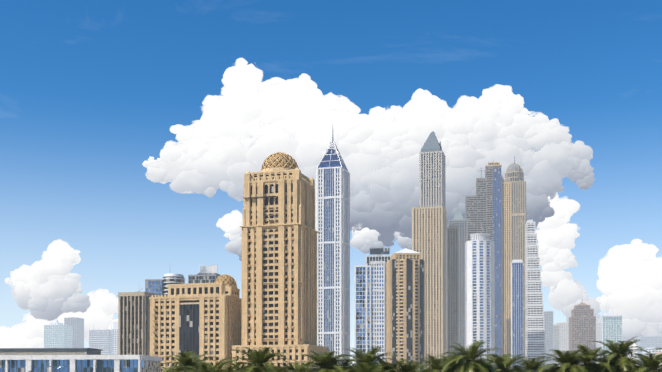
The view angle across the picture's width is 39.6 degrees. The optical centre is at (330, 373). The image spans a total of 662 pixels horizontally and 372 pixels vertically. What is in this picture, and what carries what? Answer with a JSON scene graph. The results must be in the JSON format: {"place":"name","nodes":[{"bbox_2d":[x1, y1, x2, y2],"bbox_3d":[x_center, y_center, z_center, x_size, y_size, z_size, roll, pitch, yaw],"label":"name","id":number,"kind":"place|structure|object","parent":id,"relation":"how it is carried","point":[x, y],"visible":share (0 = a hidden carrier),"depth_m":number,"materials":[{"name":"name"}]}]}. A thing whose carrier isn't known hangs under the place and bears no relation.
{"place":"outdoors","nodes":[
{"label":"outdoors","id":0,"kind":"place"},
{"bbox_2d":[5,239,90,320],"bbox_3d":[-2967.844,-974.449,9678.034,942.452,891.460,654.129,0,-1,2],"label":"cloud","id":1,"kind":"structure","parent":0,"point":[47,287],"depth_m":9467.25,"materials":[{"name":"white"}]},
{"bbox_2d":[44,319,71,347],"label":"building","id":2,"kind":"structure","parent":0,"point":[57,334],"depth_m":3544.69,"materials":[{"name":"grey glass"}]},
{"bbox_2d":[0,289,117,347],"bbox_3d":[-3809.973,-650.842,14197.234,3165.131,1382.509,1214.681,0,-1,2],"label":"cloud","id":3,"kind":"structure","parent":0,"point":[102,309],"depth_m":13782.90,"materials":[{"name":"white"}]},
{"bbox_2d":[64,317,83,347],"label":"tower","id":4,"kind":"structure","parent":0,"point":[76,324],"depth_m":3643.04,"materials":[{"name":"grey glass"}]},
{"bbox_2d":[89,327,111,354],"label":"building","id":5,"kind":"structure","parent":0,"point":[100,339],"depth_m":3535.36,"materials":[{"name":"grey glass"}]},
{"bbox_2d":[111,322,117,354],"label":"tower","id":6,"kind":"structure","parent":0,"point":[114,339],"depth_m":3534.43,"materials":[{"name":"grey glass"}]},
{"bbox_2d":[216,210,242,260],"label":"cloud","id":7,"kind":"structure","parent":0,"point":[229,224],"depth_m":8938.42,"materials":[{"name":"white"}]},
{"bbox_2d":[0,0,661,364],"label":"sky","id":8,"kind":"structure","parent":0,"point":[91,91],"materials":[{"name":"blue"}]},
{"bbox_2d":[315,129,349,366],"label":"skyscraper","id":9,"kind":"structure","parent":0,"point":[332,200],"depth_m":904.36,"materials":[{"name":"clear glass"}]},
{"bbox_2d":[142,58,594,246],"bbox_3d":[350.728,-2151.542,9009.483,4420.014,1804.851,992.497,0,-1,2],"label":"cloud","id":10,"kind":"structure","parent":0,"point":[217,146],"depth_m":8753.56,"materials":[{"name":"white"}]},
{"bbox_2d":[350,227,411,253],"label":"cloud","id":11,"kind":"structure","parent":0,"point":[363,240],"depth_m":8891.67,"materials":[{"name":"white"}]},
{"bbox_2d":[543,310,553,368],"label":"tower","id":12,"kind":"structure","parent":0,"point":[548,327],"depth_m":2978.68,"materials":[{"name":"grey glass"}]},
{"bbox_2d":[553,324,559,366],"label":"tower","id":13,"kind":"structure","parent":0,"point":[556,337],"depth_m":3175.97,"materials":[{"name":"grey glass"}]},
{"bbox_2d":[556,316,570,369],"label":"tower","id":14,"kind":"structure","parent":0,"point":[564,336],"depth_m":3970.62,"materials":[{"name":"grey glass"}]},
{"bbox_2d":[536,194,601,322],"bbox_3d":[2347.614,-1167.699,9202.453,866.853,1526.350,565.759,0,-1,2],"label":"cloud","id":15,"kind":"structure","parent":0,"point":[557,233],"depth_m":9110.90,"materials":[{"name":"white"}]},
{"bbox_2d":[596,322,601,364],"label":"tower","id":16,"kind":"structure","parent":0,"point":[598,332],"depth_m":4460.78,"materials":[{"name":"grey glass"}]},
{"bbox_2d":[601,312,622,357],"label":"green tower","id":17,"kind":"structure","parent":0,"point":[611,327],"depth_m":2478.28,"materials":[{"name":"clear glass"}]},
{"bbox_2d":[596,239,661,344],"bbox_3d":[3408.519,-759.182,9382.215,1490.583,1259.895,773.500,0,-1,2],"label":"cloud","id":18,"kind":"structure","parent":0,"point":[629,283],"depth_m":9180.65,"materials":[{"name":"white"}]},
{"bbox_2d":[622,341,637,362],"bbox_3d":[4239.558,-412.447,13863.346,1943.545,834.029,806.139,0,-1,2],"label":"building","id":19,"kind":"structure","parent":0,"point":[636,352],"depth_m":13621.42,"materials":[{"name":"white"}]},
{"bbox_2d":[642,347,661,356],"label":"white block","id":20,"kind":"structure","parent":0,"point":[652,350],"depth_m":2970.11,"materials":[{"name":"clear glass"}]},
{"label":"ground","id":21,"kind":"structure","parent":0,"visible":0},
{"bbox_2d":[0,348,161,371],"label":"building","id":22,"kind":"structure","parent":21,"relation":"on","point":[43,359],"depth_m":403.40,"materials":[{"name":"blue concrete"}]},
{"bbox_2d":[117,288,160,355],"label":"dark office block","id":23,"kind":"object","parent":21,"relation":"on","point":[133,323],"visible":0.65,"depth_m":706.49,"materials":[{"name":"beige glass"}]},
{"bbox_2d":[145,274,184,296],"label":"building","id":24,"kind":"structure","parent":21,"relation":"on","point":[158,286],"depth_m":913.02,"materials":[{"name":"blue glass"}]},
{"bbox_2d":[149,274,241,371],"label":"building","id":25,"kind":"structure","parent":21,"relation":"on","point":[201,318],"depth_m":571.42,"materials":[{"name":"brown concrete"}]},
{"bbox_2d":[188,265,219,283],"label":"building","id":26,"kind":"structure","parent":21,"relation":"on","point":[208,274],"depth_m":907.86,"materials":[{"name":"grey glass"}]},
{"bbox_2d":[231,152,328,370],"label":"skyscraper","id":27,"kind":"structure","parent":21,"relation":"on","point":[279,272],"depth_m":561.91,"materials":[{"name":"beige stone"}]},
{"bbox_2d":[354,261,385,364],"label":"skyscraper","id":28,"kind":"structure","parent":21,"relation":"on","point":[370,307],"depth_m":800.70,"materials":[{"name":"clear glass"}]},
{"bbox_2d":[366,247,390,264],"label":"rooftop structure","id":29,"kind":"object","parent":21,"relation":"on","point":[378,253],"visible":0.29,"depth_m":1001.96,"materials":[{"name":"grey concrete"}]},
{"bbox_2d":[386,248,424,369],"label":"skyscraper","id":30,"kind":"structure","parent":21,"relation":"on","point":[405,303],"depth_m":898.07,"materials":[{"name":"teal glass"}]},
{"bbox_2d":[412,131,446,369],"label":"skyscraper","id":31,"kind":"structure","parent":21,"relation":"on","point":[429,228],"depth_m":1248.81,"materials":[{"name":"beige glass"}]},
{"bbox_2d":[447,225,458,358],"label":"tower","id":32,"kind":"structure","parent":21,"relation":"on","point":[452,284],"depth_m":1296.38,"materials":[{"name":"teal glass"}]},
{"bbox_2d":[448,207,467,362],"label":"skyscraper","id":33,"kind":"structure","parent":21,"relation":"on","point":[459,221],"depth_m":1395.80,"materials":[{"name":"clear glass"}]},
{"bbox_2d":[465,233,494,368],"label":"skyscraper","id":34,"kind":"structure","parent":21,"relation":"on","point":[480,284],"depth_m":1098.60,"materials":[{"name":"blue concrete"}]},
{"bbox_2d":[465,160,511,369],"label":"stepped tower","id":35,"kind":"structure","parent":21,"relation":"on","point":[488,207],"depth_m":1493.68,"materials":[{"name":"grey glass"}]},
{"bbox_2d":[505,156,525,369],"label":"skyscraper","id":36,"kind":"structure","parent":21,"relation":"on","point":[514,174],"depth_m":1641.74,"materials":[{"name":"beige glass"}]},
{"bbox_2d":[511,256,522,368],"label":"skyscraper","id":37,"kind":"structure","parent":21,"relation":"on","point":[517,307],"depth_m":1193.77,"materials":[{"name":"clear glass"}]},
{"bbox_2d":[525,220,545,371],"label":"skyscraper","id":38,"kind":"structure","parent":21,"relation":"on","point":[535,341],"depth_m":1390.64,"materials":[{"name":"grey glass"}]},
{"bbox_2d":[569,302,595,364],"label":"brown stepped tower","id":39,"kind":"structure","parent":21,"relation":"on","point":[582,324],"depth_m":1984.69,"materials":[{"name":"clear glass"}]},
{"bbox_2d":[637,335,661,361],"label":"building","id":40,"kind":"structure","parent":21,"relation":"on","point":[649,341],"depth_m":4160.85,"materials":[{"name":"grey glass"}]},
{"label":"lawn","id":41,"kind":"structure","parent":0,"visible":0},
{"bbox_2d":[160,364,183,371],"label":"palm","id":42,"kind":"object","parent":41,"relation":"on","point":[173,369],"visible":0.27,"depth_m":152.31,"materials":[{"name":"green plant"}]},
{"bbox_2d":[155,351,216,371],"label":"palm","id":43,"kind":"object","parent":41,"relation":"on","point":[187,358],"visible":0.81,"depth_m":127.21,"materials":[{"name":"green plant"}]},
{"bbox_2d":[178,358,245,371],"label":"palm","id":44,"kind":"object","parent":41,"relation":"on","point":[204,366],"visible":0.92,"depth_m":114.31,"materials":[{"name":"green plant"}]},
{"bbox_2d":[206,366,251,371],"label":"palm","id":45,"kind":"object","parent":41,"relation":"on","point":[228,369],"visible":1,"depth_m":105.48,"materials":[{"name":"green plant"}]},
{"bbox_2d":[226,362,253,370],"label":"palm","id":46,"kind":"object","parent":41,"relation":"on","point":[238,368],"visible":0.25,"depth_m":160.69,"materials":[{"name":"green plant"}]},
{"bbox_2d":[223,347,296,371],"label":"palm","id":47,"kind":"object","parent":41,"relation":"on","point":[261,358],"visible":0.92,"depth_m":118.45,"materials":[{"name":"green plant"}]},
{"bbox_2d":[256,366,300,371],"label":"palm","id":48,"kind":"object","parent":41,"relation":"on","point":[280,369],"visible":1,"depth_m":109.88,"materials":[{"name":"green plant"}]},
{"bbox_2d":[272,360,319,371],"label":"palm","id":49,"kind":"object","parent":41,"relation":"on","point":[302,368],"visible":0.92,"depth_m":118.07,"materials":[{"name":"green plant"}]},
{"bbox_2d":[293,350,350,371],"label":"palm","id":50,"kind":"object","parent":41,"relation":"on","point":[322,365],"visible":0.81,"depth_m":126.31,"materials":[{"name":"green plant"}]},
{"bbox_2d":[308,356,356,371],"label":"palm","id":51,"kind":"object","parent":41,"relation":"on","point":[341,364],"visible":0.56,"depth_m":126.12,"materials":[{"name":"green plant"}]},
{"bbox_2d":[324,346,398,371],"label":"palm","id":52,"kind":"object","parent":41,"relation":"on","point":[369,357],"visible":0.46,"depth_m":126.15,"materials":[{"name":"green plant"}]},
{"bbox_2d":[339,362,401,371],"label":"palm","id":53,"kind":"object","parent":41,"relation":"on","point":[359,367],"visible":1,"depth_m":117.78,"materials":[{"name":"green plant"}]},
{"bbox_2d":[368,356,415,371],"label":"palm","id":54,"kind":"object","parent":41,"relation":"on","point":[388,367],"visible":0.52,"depth_m":126.12,"materials":[{"name":"green plant"}]},
{"bbox_2d":[385,360,432,371],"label":"palm","id":55,"kind":"object","parent":41,"relation":"on","point":[405,367],"visible":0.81,"depth_m":126.00,"materials":[{"name":"green plant"}]},
{"bbox_2d":[413,354,463,371],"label":"palm","id":56,"kind":"object","parent":41,"relation":"on","point":[435,367],"visible":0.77,"depth_m":130.40,"materials":[{"name":"green plant"}]},
{"bbox_2d":[418,354,465,371],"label":"palm","id":57,"kind":"object","parent":41,"relation":"on","point":[443,359],"visible":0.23,"depth_m":134.24,"materials":[{"name":"green plant"}]},
{"bbox_2d":[433,339,508,371],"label":"palm","id":58,"kind":"object","parent":41,"relation":"on","point":[471,364],"visible":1,"depth_m":125.89,"materials":[{"name":"green plant"}]},
{"bbox_2d":[463,357,494,371],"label":"palm","id":59,"kind":"object","parent":41,"relation":"on","point":[488,362],"visible":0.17,"depth_m":142.62,"materials":[{"name":"green plant"}]},
{"bbox_2d":[476,353,538,371],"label":"palm","id":60,"kind":"object","parent":41,"relation":"on","point":[506,362],"visible":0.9,"depth_m":134.61,"materials":[{"name":"green plant"}]},
{"bbox_2d":[513,357,554,371],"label":"palm","id":61,"kind":"object","parent":41,"relation":"on","point":[529,365],"visible":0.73,"depth_m":142.48,"materials":[{"name":"green plant"}]},
{"bbox_2d":[533,348,604,371],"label":"palm","id":62,"kind":"object","parent":41,"relation":"on","point":[566,359],"visible":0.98,"depth_m":129.80,"materials":[{"name":"green plant"}]},
{"bbox_2d":[556,344,619,371],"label":"palm","id":63,"kind":"object","parent":41,"relation":"on","point":[594,366],"visible":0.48,"depth_m":133.48,"materials":[{"name":"green plant"}]},
{"bbox_2d":[583,335,650,371],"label":"palm","id":64,"kind":"object","parent":41,"relation":"on","point":[619,352],"visible":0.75,"depth_m":133.34,"materials":[{"name":"green plant"}]},
{"bbox_2d":[596,352,645,371],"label":"palm","id":65,"kind":"object","parent":41,"relation":"on","point":[613,363],"visible":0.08,"depth_m":137.27,"materials":[{"name":"green plant"}]},
{"bbox_2d":[611,353,661,371],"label":"palm","id":66,"kind":"object","parent":41,"relation":"on","point":[649,363],"visible":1,"depth_m":125.35,"materials":[{"name":"green plant"}]}
]}

